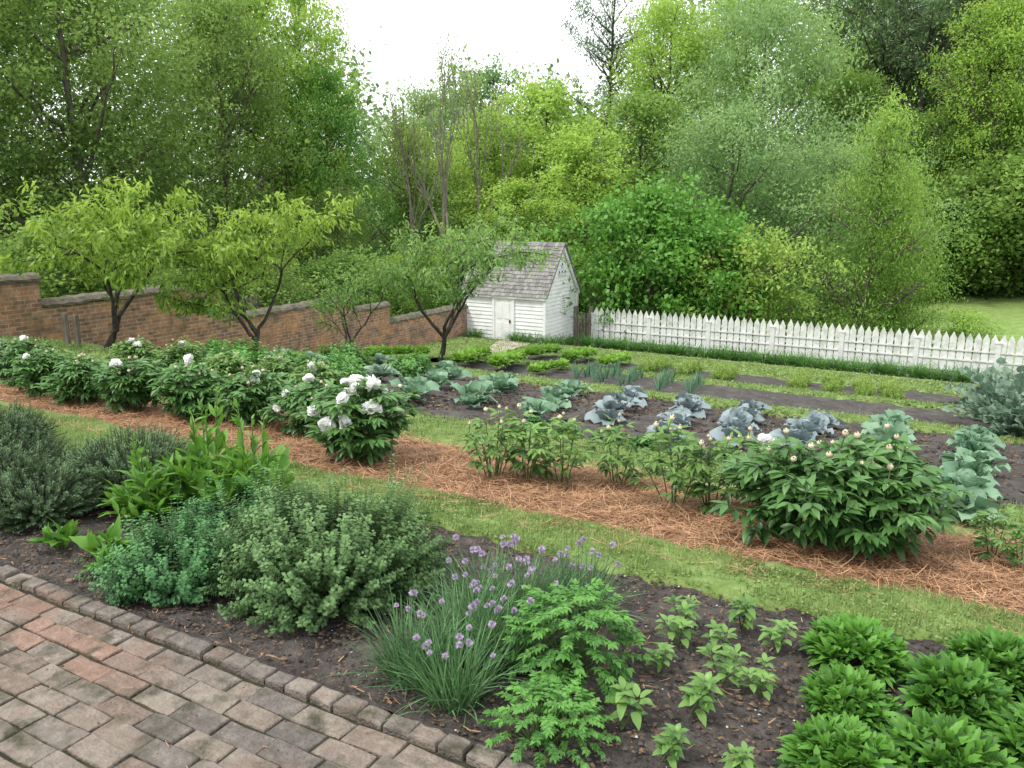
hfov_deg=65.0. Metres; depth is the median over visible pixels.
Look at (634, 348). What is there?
daylily clump
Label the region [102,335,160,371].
peony bush
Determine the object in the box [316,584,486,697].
chive clump
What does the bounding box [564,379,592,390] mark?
cabbage
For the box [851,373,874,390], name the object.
seedling plant
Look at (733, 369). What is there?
seedling plant
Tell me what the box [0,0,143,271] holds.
broadleaf tree
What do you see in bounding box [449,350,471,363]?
lettuce
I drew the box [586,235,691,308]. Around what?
shrub
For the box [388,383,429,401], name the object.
cabbage
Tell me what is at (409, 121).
broadleaf tree
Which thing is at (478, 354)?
lettuce
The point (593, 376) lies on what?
onion plant
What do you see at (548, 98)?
broadleaf tree
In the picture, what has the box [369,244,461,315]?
shrub
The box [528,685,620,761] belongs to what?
parsley plant
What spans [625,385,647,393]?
purple cabbage
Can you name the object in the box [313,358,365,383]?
vegetable plant
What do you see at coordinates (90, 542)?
broadleaf plant
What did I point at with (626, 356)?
lettuce
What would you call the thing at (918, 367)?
daylily clump
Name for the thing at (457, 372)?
cabbage
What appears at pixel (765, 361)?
daylily clump
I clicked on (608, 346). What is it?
daylily clump
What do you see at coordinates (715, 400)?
grass
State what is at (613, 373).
onion plant
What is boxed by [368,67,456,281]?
bare tree
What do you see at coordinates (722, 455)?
kale plant
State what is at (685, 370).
seedling plant
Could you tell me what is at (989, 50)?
pine tree
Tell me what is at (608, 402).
purple cabbage
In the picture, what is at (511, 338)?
daylily clump
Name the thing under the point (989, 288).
shrub
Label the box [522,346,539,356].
lettuce
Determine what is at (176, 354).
peony bush
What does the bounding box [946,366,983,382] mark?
daylily clump
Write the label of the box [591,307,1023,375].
picket fence
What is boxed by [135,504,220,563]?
leafy herb
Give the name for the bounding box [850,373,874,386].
seedling plant
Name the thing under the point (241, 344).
vegetable plant
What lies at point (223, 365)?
peony bush
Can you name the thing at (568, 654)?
lovage plant
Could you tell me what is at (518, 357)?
lettuce
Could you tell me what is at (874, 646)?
leafy rosette
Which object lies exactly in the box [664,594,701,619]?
basil plant
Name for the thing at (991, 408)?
cardoon plant
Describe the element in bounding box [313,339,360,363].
vegetable plant
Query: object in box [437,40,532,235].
bare tree
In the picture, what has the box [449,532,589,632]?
chive clump
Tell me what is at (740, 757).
basil plant
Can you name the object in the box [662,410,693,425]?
purple cabbage
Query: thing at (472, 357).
lettuce
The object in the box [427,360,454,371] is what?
cabbage
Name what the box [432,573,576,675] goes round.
chive clump
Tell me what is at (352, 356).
vegetable plant
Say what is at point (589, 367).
onion plant
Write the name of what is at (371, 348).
lettuce
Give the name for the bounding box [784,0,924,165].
pine tree
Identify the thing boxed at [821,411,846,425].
purple cabbage
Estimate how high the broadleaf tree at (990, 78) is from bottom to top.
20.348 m
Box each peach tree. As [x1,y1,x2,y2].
[0,167,255,348]
[0,196,42,223]
[153,185,379,349]
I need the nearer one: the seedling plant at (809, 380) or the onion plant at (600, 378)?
the onion plant at (600, 378)
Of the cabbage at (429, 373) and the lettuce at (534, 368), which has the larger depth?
the lettuce at (534, 368)
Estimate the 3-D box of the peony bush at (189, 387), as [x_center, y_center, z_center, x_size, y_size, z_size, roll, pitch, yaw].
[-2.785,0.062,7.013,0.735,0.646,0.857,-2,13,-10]
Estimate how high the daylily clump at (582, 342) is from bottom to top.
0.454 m
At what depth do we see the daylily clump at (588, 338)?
26.41 m
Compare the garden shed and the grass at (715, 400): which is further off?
the garden shed
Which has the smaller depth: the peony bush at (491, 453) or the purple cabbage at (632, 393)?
the peony bush at (491, 453)
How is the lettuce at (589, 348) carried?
on the soil bed at (910, 395)
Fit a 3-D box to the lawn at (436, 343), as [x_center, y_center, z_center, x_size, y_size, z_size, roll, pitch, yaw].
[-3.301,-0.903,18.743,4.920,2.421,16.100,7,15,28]
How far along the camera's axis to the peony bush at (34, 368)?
7.69 m
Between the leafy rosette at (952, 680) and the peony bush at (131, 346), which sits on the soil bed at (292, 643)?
the leafy rosette at (952, 680)
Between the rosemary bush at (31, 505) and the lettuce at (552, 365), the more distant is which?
the lettuce at (552, 365)
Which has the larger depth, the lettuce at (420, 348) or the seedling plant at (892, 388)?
the lettuce at (420, 348)
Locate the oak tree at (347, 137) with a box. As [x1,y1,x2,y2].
[258,56,404,293]
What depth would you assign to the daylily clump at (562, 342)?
26.02 m
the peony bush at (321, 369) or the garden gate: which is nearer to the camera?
the peony bush at (321, 369)
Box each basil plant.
[604,676,654,730]
[641,642,677,672]
[651,723,694,767]
[654,600,699,648]
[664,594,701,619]
[678,671,728,727]
[696,642,750,686]
[701,619,737,655]
[719,741,757,767]
[726,594,761,629]
[736,652,778,700]
[757,619,797,652]
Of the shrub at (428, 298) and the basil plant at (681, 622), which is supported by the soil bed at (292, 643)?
the basil plant at (681, 622)
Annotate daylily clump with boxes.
[459,326,485,337]
[466,327,486,338]
[503,329,521,340]
[505,331,524,341]
[518,331,538,342]
[526,333,543,343]
[532,332,555,343]
[542,335,564,343]
[554,332,573,344]
[562,333,577,345]
[573,335,596,346]
[574,333,600,346]
[576,333,605,346]
[593,335,612,347]
[594,338,615,348]
[606,337,631,349]
[606,337,643,350]
[621,338,652,350]
[631,336,659,352]
[635,340,670,353]
[637,341,658,352]
[658,340,691,354]
[659,342,675,353]
[665,340,691,355]
[683,343,708,356]
[686,344,720,358]
[702,346,725,358]
[710,348,741,360]
[712,342,737,359]
[724,343,750,360]
[730,350,753,361]
[734,344,758,360]
[743,349,771,362]
[747,348,775,363]
[759,349,785,364]
[767,350,805,365]
[784,356,807,366]
[789,351,824,367]
[804,353,833,368]
[805,353,841,369]
[821,355,841,369]
[822,356,854,370]
[831,357,861,371]
[839,355,869,371]
[846,354,881,374]
[855,357,883,372]
[858,357,903,374]
[868,358,904,373]
[870,357,909,376]
[871,357,905,375]
[888,364,913,377]
[889,361,921,375]
[892,358,939,378]
[899,361,933,376]
[910,364,944,379]
[912,362,941,377]
[920,363,954,379]
[933,364,962,381]
[941,370,969,382]
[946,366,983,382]
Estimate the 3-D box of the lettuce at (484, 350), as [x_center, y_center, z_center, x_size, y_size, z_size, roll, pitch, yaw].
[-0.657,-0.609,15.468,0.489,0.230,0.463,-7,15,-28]
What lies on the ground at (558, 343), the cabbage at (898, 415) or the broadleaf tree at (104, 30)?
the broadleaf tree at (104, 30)
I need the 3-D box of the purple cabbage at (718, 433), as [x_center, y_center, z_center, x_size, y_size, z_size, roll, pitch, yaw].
[2.106,0.478,7.527,0.437,0.204,0.425,-6,14,-24]
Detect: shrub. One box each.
[0,207,195,297]
[163,228,337,313]
[265,243,416,316]
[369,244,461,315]
[391,259,469,314]
[529,166,771,345]
[571,247,641,338]
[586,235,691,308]
[623,195,812,348]
[671,216,853,352]
[834,173,1023,301]
[914,149,1023,299]
[926,305,1016,353]
[951,131,1023,296]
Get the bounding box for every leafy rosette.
[773,710,911,767]
[796,662,907,732]
[798,609,916,689]
[876,706,1022,767]
[893,650,1016,731]
[935,624,1023,702]
[976,700,1023,767]
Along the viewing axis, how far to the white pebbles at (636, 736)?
3.13 m
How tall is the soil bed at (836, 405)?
0.521 m
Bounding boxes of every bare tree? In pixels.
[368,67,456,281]
[382,20,482,254]
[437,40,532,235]
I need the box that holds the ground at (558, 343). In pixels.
[0,177,1022,767]
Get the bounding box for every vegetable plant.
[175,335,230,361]
[201,334,251,356]
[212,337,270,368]
[245,344,298,373]
[266,348,297,357]
[291,348,349,371]
[298,351,326,361]
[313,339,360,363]
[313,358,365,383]
[321,343,377,376]
[363,363,399,381]
[367,353,397,364]
[384,349,431,377]
[398,350,433,372]
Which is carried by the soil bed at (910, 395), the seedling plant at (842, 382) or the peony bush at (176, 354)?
the seedling plant at (842, 382)
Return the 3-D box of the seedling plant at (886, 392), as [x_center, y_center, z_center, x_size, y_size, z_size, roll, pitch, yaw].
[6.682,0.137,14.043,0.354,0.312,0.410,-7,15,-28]
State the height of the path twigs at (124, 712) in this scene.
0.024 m
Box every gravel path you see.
[490,340,526,352]
[558,345,976,384]
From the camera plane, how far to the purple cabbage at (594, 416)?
8.23 m
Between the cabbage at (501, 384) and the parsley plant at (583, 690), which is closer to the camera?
the parsley plant at (583, 690)
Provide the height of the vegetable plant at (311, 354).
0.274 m
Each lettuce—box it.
[361,345,383,356]
[376,344,395,354]
[390,344,408,354]
[400,345,414,354]
[415,345,430,354]
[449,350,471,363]
[453,349,476,362]
[462,345,485,357]
[464,347,483,359]
[464,348,477,361]
[474,345,491,356]
[474,346,490,356]
[487,352,513,364]
[487,354,510,368]
[499,351,518,364]
[503,352,521,364]
[512,348,528,357]
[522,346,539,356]
[526,362,543,372]
[529,345,541,356]
[531,344,547,354]
[534,363,550,371]
[536,361,551,369]
[541,343,556,351]
[542,344,553,352]
[543,360,556,367]
[551,359,561,368]
[552,343,562,353]
[558,349,581,361]
[558,359,570,367]
[564,348,581,357]
[578,348,589,357]
[580,346,593,354]
[587,345,597,355]
[593,355,614,365]
[607,354,618,363]
[615,352,625,359]
[617,351,628,361]
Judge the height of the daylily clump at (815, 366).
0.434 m
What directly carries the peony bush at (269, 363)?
on the grass strip at (444, 439)
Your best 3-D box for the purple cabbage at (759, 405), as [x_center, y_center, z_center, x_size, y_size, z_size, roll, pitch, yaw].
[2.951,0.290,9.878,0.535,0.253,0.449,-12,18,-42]
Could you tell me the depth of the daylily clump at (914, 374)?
21.45 m
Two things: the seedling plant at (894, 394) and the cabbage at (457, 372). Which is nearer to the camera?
the cabbage at (457, 372)
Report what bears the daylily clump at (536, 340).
on the lawn at (436, 343)
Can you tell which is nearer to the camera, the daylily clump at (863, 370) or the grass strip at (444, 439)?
the grass strip at (444, 439)
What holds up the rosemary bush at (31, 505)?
on the soil bed at (292, 643)
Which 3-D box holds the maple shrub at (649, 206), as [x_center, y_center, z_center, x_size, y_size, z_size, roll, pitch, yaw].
[4.764,-4.101,28.498,9.184,7.063,7.334,-6,14,-23]
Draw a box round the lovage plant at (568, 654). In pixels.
[492,577,654,703]
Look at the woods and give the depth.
68.14 m
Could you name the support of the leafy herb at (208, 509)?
on the soil bed at (292, 643)
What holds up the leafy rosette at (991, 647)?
on the soil bed at (292, 643)
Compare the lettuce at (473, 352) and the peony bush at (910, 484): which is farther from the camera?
the lettuce at (473, 352)
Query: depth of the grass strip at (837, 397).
13.78 m
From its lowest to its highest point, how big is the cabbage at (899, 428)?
0.301 m
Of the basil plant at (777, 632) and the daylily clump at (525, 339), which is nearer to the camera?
the basil plant at (777, 632)
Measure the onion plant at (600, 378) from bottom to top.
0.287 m
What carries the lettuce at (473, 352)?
on the soil bed at (836, 405)
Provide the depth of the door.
26.12 m
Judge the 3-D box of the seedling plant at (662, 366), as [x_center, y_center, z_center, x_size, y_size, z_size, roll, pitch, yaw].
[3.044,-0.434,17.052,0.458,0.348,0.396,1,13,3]
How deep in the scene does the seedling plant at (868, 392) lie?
13.96 m
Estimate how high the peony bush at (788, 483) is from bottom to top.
0.673 m
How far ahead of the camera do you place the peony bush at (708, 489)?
4.91 m
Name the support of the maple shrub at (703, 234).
on the ground at (558, 343)
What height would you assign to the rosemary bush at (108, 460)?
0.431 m
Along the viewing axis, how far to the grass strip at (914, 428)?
10.61 m
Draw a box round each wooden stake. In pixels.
[60,313,70,346]
[71,315,81,346]
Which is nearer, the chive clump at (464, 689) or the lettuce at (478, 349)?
the chive clump at (464, 689)
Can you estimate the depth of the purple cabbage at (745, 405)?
9.50 m
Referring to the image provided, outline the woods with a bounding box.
[2,0,1008,256]
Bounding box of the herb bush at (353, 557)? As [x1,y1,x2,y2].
[187,454,460,634]
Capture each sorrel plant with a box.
[97,436,187,526]
[147,387,260,513]
[196,397,307,514]
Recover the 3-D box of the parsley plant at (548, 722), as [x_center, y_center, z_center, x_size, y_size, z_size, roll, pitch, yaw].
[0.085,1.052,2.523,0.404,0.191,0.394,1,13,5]
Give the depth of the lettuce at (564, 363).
15.00 m
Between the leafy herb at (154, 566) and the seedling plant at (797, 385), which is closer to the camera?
the leafy herb at (154, 566)
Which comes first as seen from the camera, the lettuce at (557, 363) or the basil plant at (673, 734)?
the basil plant at (673, 734)
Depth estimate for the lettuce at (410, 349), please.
15.62 m
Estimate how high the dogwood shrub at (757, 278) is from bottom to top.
5.085 m
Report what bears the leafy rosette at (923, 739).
on the soil bed at (292, 643)
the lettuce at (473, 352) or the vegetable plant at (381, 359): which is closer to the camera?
the vegetable plant at (381, 359)
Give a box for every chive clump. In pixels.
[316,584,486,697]
[353,599,537,727]
[392,558,534,671]
[409,533,554,619]
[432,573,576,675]
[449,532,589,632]
[520,537,653,619]
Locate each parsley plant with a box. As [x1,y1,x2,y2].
[478,670,600,767]
[520,663,597,731]
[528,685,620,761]
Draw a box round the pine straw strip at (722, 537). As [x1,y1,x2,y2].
[0,369,1023,618]
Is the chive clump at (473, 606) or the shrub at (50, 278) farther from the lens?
the shrub at (50, 278)
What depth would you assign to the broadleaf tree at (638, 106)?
41.45 m
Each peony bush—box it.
[0,335,56,386]
[0,338,32,375]
[0,344,76,397]
[30,353,110,405]
[91,353,169,411]
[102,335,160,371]
[144,354,232,421]
[149,339,209,373]
[196,347,257,383]
[209,365,294,426]
[236,349,297,381]
[263,373,335,436]
[280,360,348,403]
[290,374,421,466]
[459,404,531,479]
[481,402,562,480]
[522,411,595,483]
[586,412,654,485]
[622,414,724,507]
[673,431,741,514]
[705,427,894,552]
[711,426,781,505]
[797,422,975,562]
[965,505,1022,560]
[990,513,1023,571]
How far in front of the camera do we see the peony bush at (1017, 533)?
4.18 m
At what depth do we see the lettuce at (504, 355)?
13.95 m
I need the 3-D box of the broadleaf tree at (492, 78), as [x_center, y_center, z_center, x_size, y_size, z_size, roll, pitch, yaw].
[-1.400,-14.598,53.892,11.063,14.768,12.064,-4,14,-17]
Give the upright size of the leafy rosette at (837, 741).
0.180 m
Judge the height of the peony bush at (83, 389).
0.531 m
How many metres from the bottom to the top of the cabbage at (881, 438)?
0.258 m
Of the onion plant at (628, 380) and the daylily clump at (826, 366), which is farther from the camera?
the daylily clump at (826, 366)
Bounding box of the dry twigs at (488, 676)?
[2,513,955,767]
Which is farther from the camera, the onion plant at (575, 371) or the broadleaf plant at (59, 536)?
the onion plant at (575, 371)
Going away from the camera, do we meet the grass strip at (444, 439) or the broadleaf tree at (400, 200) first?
the grass strip at (444, 439)
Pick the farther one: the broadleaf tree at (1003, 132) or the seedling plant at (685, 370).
the broadleaf tree at (1003, 132)
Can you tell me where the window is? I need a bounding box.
[560,294,566,311]
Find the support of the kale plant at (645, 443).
on the soil bed at (1017, 484)
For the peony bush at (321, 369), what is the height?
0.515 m
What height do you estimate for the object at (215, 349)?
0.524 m
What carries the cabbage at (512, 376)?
on the soil bed at (1017, 484)
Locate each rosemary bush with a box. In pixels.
[0,396,66,453]
[0,427,86,492]
[0,455,109,533]
[44,420,213,510]
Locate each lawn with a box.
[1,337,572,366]
[805,287,1023,362]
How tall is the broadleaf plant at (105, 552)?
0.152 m
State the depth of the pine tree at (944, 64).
51.10 m
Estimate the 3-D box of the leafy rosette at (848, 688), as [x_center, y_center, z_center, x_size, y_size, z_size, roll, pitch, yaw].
[1.156,1.056,2.748,0.330,0.150,0.354,-3,13,-13]
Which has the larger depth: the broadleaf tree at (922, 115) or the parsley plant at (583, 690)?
the broadleaf tree at (922, 115)
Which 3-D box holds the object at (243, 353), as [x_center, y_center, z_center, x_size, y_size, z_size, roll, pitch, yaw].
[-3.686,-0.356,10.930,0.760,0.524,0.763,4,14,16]
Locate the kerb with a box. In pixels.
[0,565,537,767]
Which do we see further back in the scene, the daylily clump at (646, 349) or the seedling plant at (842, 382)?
the daylily clump at (646, 349)
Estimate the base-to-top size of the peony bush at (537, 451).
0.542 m
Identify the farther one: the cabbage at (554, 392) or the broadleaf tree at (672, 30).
the broadleaf tree at (672, 30)
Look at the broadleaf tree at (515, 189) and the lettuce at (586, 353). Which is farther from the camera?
the broadleaf tree at (515, 189)
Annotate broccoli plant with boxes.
[926,484,1008,522]
[936,468,1004,500]
[938,455,1000,482]
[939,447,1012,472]
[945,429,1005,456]
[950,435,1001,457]
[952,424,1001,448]
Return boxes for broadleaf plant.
[26,517,84,550]
[68,514,143,552]
[79,541,130,573]
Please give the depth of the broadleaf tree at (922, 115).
43.94 m
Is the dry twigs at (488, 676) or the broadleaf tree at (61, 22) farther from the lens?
the broadleaf tree at (61, 22)
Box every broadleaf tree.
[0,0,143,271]
[0,0,152,243]
[0,0,265,294]
[0,0,284,288]
[99,0,359,297]
[126,0,369,302]
[229,0,380,298]
[291,186,390,303]
[341,115,488,295]
[359,71,483,274]
[413,52,581,243]
[426,97,558,248]
[427,167,589,252]
[458,70,643,246]
[519,77,754,293]
[519,113,654,310]
[586,0,765,238]
[625,0,884,247]
[755,64,923,273]
[773,0,965,222]
[806,102,988,270]
[824,0,1022,193]
[904,2,1023,184]
[905,0,1023,268]
[942,85,1023,269]
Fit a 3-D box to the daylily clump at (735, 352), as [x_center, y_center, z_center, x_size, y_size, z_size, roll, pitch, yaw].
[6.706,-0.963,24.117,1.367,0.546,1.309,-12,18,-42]
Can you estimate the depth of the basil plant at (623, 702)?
2.63 m
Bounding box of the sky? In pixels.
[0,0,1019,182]
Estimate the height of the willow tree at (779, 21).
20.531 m
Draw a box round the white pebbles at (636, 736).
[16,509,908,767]
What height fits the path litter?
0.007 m
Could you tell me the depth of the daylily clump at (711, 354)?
24.04 m
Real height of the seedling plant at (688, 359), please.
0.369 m
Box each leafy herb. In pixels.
[73,495,247,606]
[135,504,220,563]
[170,465,296,550]
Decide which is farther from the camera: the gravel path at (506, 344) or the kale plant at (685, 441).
the gravel path at (506, 344)
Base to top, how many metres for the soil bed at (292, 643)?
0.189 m
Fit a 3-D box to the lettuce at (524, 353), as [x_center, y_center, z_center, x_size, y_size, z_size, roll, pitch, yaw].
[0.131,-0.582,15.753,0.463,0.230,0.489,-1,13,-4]
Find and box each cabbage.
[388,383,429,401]
[389,372,439,391]
[424,367,452,376]
[424,371,453,385]
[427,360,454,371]
[435,363,472,379]
[450,379,498,403]
[457,392,487,408]
[478,370,519,385]
[483,380,500,396]
[492,378,518,394]
[498,372,519,380]
[516,396,558,416]
[535,385,571,408]
[540,393,567,407]
[554,379,585,394]
[559,385,577,398]
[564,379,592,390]
[584,408,626,425]
[592,395,629,411]
[606,391,641,408]
[614,388,647,407]
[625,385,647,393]
[645,419,685,437]
[657,405,691,423]
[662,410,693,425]
[668,395,710,417]
[673,398,693,402]
[675,392,703,401]
[709,426,756,446]
[714,407,761,430]
[717,417,752,429]
[721,407,765,423]
[734,403,757,410]
[738,399,771,410]
[768,428,817,445]
[784,418,824,434]
[797,410,834,433]
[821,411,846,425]
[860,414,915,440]
[861,419,914,443]
[864,433,891,444]
[870,409,913,423]
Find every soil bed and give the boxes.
[0,443,1023,767]
[377,373,1023,507]
[432,360,997,429]
[523,355,972,404]
[593,347,972,383]
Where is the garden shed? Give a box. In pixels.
[461,241,581,343]
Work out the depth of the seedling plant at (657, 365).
16.69 m
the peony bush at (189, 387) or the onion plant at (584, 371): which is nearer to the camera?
the peony bush at (189, 387)
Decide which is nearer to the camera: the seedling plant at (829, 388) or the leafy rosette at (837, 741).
the leafy rosette at (837, 741)
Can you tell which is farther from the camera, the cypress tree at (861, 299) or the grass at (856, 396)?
the cypress tree at (861, 299)
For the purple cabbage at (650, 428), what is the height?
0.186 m
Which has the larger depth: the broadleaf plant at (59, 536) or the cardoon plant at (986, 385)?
the cardoon plant at (986, 385)
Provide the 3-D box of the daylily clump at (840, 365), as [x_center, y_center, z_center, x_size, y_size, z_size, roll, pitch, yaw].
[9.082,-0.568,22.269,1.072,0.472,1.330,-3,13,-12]
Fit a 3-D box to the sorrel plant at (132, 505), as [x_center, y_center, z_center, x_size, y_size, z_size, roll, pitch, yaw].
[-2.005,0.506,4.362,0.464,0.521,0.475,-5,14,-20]
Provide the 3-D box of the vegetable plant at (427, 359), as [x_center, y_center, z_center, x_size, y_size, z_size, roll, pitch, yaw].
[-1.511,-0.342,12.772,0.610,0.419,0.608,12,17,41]
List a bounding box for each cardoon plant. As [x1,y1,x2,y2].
[938,357,1023,435]
[949,367,1010,418]
[968,385,1023,436]
[986,398,1023,426]
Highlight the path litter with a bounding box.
[0,587,466,767]
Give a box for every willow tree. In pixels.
[587,85,877,317]
[613,0,943,296]
[689,121,984,325]
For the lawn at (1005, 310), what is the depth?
38.48 m
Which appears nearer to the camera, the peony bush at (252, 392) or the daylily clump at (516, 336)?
the peony bush at (252, 392)
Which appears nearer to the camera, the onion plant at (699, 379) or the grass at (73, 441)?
the grass at (73, 441)
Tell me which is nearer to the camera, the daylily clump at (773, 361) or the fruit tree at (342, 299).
the fruit tree at (342, 299)
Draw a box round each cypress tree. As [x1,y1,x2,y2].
[756,68,991,356]
[821,147,966,344]
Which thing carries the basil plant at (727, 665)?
on the soil bed at (292, 643)
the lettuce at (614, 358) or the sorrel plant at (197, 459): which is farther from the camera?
the lettuce at (614, 358)
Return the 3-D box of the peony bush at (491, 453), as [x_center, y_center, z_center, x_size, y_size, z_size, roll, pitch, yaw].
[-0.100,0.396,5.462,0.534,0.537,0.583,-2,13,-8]
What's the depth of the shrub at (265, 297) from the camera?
22.80 m
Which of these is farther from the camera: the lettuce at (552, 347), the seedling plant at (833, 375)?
the lettuce at (552, 347)
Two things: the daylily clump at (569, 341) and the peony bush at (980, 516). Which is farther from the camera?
the daylily clump at (569, 341)
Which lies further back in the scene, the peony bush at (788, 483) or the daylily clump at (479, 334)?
the daylily clump at (479, 334)
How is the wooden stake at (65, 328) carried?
on the ground at (558, 343)
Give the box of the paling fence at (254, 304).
[223,295,260,310]
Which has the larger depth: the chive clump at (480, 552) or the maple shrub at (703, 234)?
the maple shrub at (703, 234)
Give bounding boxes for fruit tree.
[306,241,406,344]
[362,204,573,360]
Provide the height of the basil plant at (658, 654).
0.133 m
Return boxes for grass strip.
[0,400,1023,644]
[80,365,1023,537]
[363,360,1023,444]
[436,355,972,413]
[526,351,968,397]
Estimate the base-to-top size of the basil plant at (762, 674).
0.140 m
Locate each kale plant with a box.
[523,415,549,429]
[548,423,581,437]
[590,429,625,443]
[628,434,662,450]
[668,439,705,451]
[706,447,738,461]
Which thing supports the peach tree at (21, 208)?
on the ground at (558, 343)
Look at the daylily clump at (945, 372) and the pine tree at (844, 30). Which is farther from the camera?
the pine tree at (844, 30)
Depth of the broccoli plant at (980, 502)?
5.00 m
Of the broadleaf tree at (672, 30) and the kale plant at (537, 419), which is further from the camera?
the broadleaf tree at (672, 30)
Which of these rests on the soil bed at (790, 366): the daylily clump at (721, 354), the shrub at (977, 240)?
the daylily clump at (721, 354)
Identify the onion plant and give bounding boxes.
[571,364,581,378]
[581,365,587,376]
[583,359,594,376]
[590,366,600,382]
[594,368,606,381]
[597,362,610,378]
[609,361,620,377]
[612,369,624,385]
[623,370,633,384]
[626,366,639,383]
[637,366,643,378]
[651,373,665,390]
[668,367,679,382]
[684,376,695,392]
[688,377,697,393]
[690,371,705,387]
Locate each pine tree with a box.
[538,0,687,242]
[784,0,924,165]
[813,0,977,121]
[832,0,1023,180]
[856,0,1023,182]
[899,0,1023,273]
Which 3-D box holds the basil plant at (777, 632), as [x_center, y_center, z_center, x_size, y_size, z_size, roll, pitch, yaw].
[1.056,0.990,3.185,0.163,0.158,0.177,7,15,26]
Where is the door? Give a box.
[492,297,514,339]
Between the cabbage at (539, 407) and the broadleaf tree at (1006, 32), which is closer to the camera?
the cabbage at (539, 407)
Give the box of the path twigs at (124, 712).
[4,583,373,767]
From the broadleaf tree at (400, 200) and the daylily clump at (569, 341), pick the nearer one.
the daylily clump at (569, 341)
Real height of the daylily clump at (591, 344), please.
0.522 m
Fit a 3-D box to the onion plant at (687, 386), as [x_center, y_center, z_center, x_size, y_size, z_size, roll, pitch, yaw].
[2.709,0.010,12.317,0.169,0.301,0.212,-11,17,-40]
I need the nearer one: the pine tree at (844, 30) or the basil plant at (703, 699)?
the basil plant at (703, 699)
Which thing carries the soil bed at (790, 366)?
on the ground at (558, 343)
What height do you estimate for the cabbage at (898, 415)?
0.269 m
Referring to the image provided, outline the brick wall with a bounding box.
[0,272,467,351]
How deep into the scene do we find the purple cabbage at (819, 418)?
8.73 m
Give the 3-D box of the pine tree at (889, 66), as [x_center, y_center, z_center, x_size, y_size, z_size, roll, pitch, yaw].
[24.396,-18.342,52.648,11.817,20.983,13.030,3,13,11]
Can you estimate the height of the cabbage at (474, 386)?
0.303 m
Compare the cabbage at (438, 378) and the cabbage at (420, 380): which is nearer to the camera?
the cabbage at (420, 380)
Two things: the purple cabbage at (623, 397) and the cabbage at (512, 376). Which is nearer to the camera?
the purple cabbage at (623, 397)
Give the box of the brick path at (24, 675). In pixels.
[0,583,464,767]
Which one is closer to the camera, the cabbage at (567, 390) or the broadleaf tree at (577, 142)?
the cabbage at (567, 390)
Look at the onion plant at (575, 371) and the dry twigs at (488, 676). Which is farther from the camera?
the onion plant at (575, 371)
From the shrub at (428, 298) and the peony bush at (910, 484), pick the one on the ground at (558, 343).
the shrub at (428, 298)
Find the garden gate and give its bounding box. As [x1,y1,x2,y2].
[574,306,593,345]
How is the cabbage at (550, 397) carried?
on the soil bed at (1017, 484)
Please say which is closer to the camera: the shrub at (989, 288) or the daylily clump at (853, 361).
the daylily clump at (853, 361)
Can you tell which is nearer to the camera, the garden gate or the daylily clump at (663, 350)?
the daylily clump at (663, 350)
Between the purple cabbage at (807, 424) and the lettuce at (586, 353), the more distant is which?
the lettuce at (586, 353)
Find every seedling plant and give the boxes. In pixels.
[636,358,655,371]
[642,361,655,372]
[644,355,665,371]
[652,355,668,369]
[653,356,664,370]
[670,364,687,375]
[676,364,690,375]
[677,356,701,374]
[680,361,692,374]
[683,357,700,373]
[689,355,703,371]
[710,365,730,379]
[712,363,732,379]
[716,365,737,379]
[718,364,734,378]
[721,363,739,375]
[786,374,807,388]
[787,375,806,388]
[788,367,815,383]
[790,371,811,385]
[820,376,844,392]
[820,377,842,390]
[821,368,846,388]
[821,369,845,383]
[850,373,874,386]
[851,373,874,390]
[853,380,876,395]
[854,380,875,391]
[856,382,875,395]
[878,380,899,394]
[879,379,907,395]
[880,383,904,397]
[884,383,904,399]
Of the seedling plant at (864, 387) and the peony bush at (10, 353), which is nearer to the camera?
the peony bush at (10, 353)
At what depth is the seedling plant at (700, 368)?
17.36 m
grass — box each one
[0,422,184,456]
[364,358,1023,442]
[438,355,971,412]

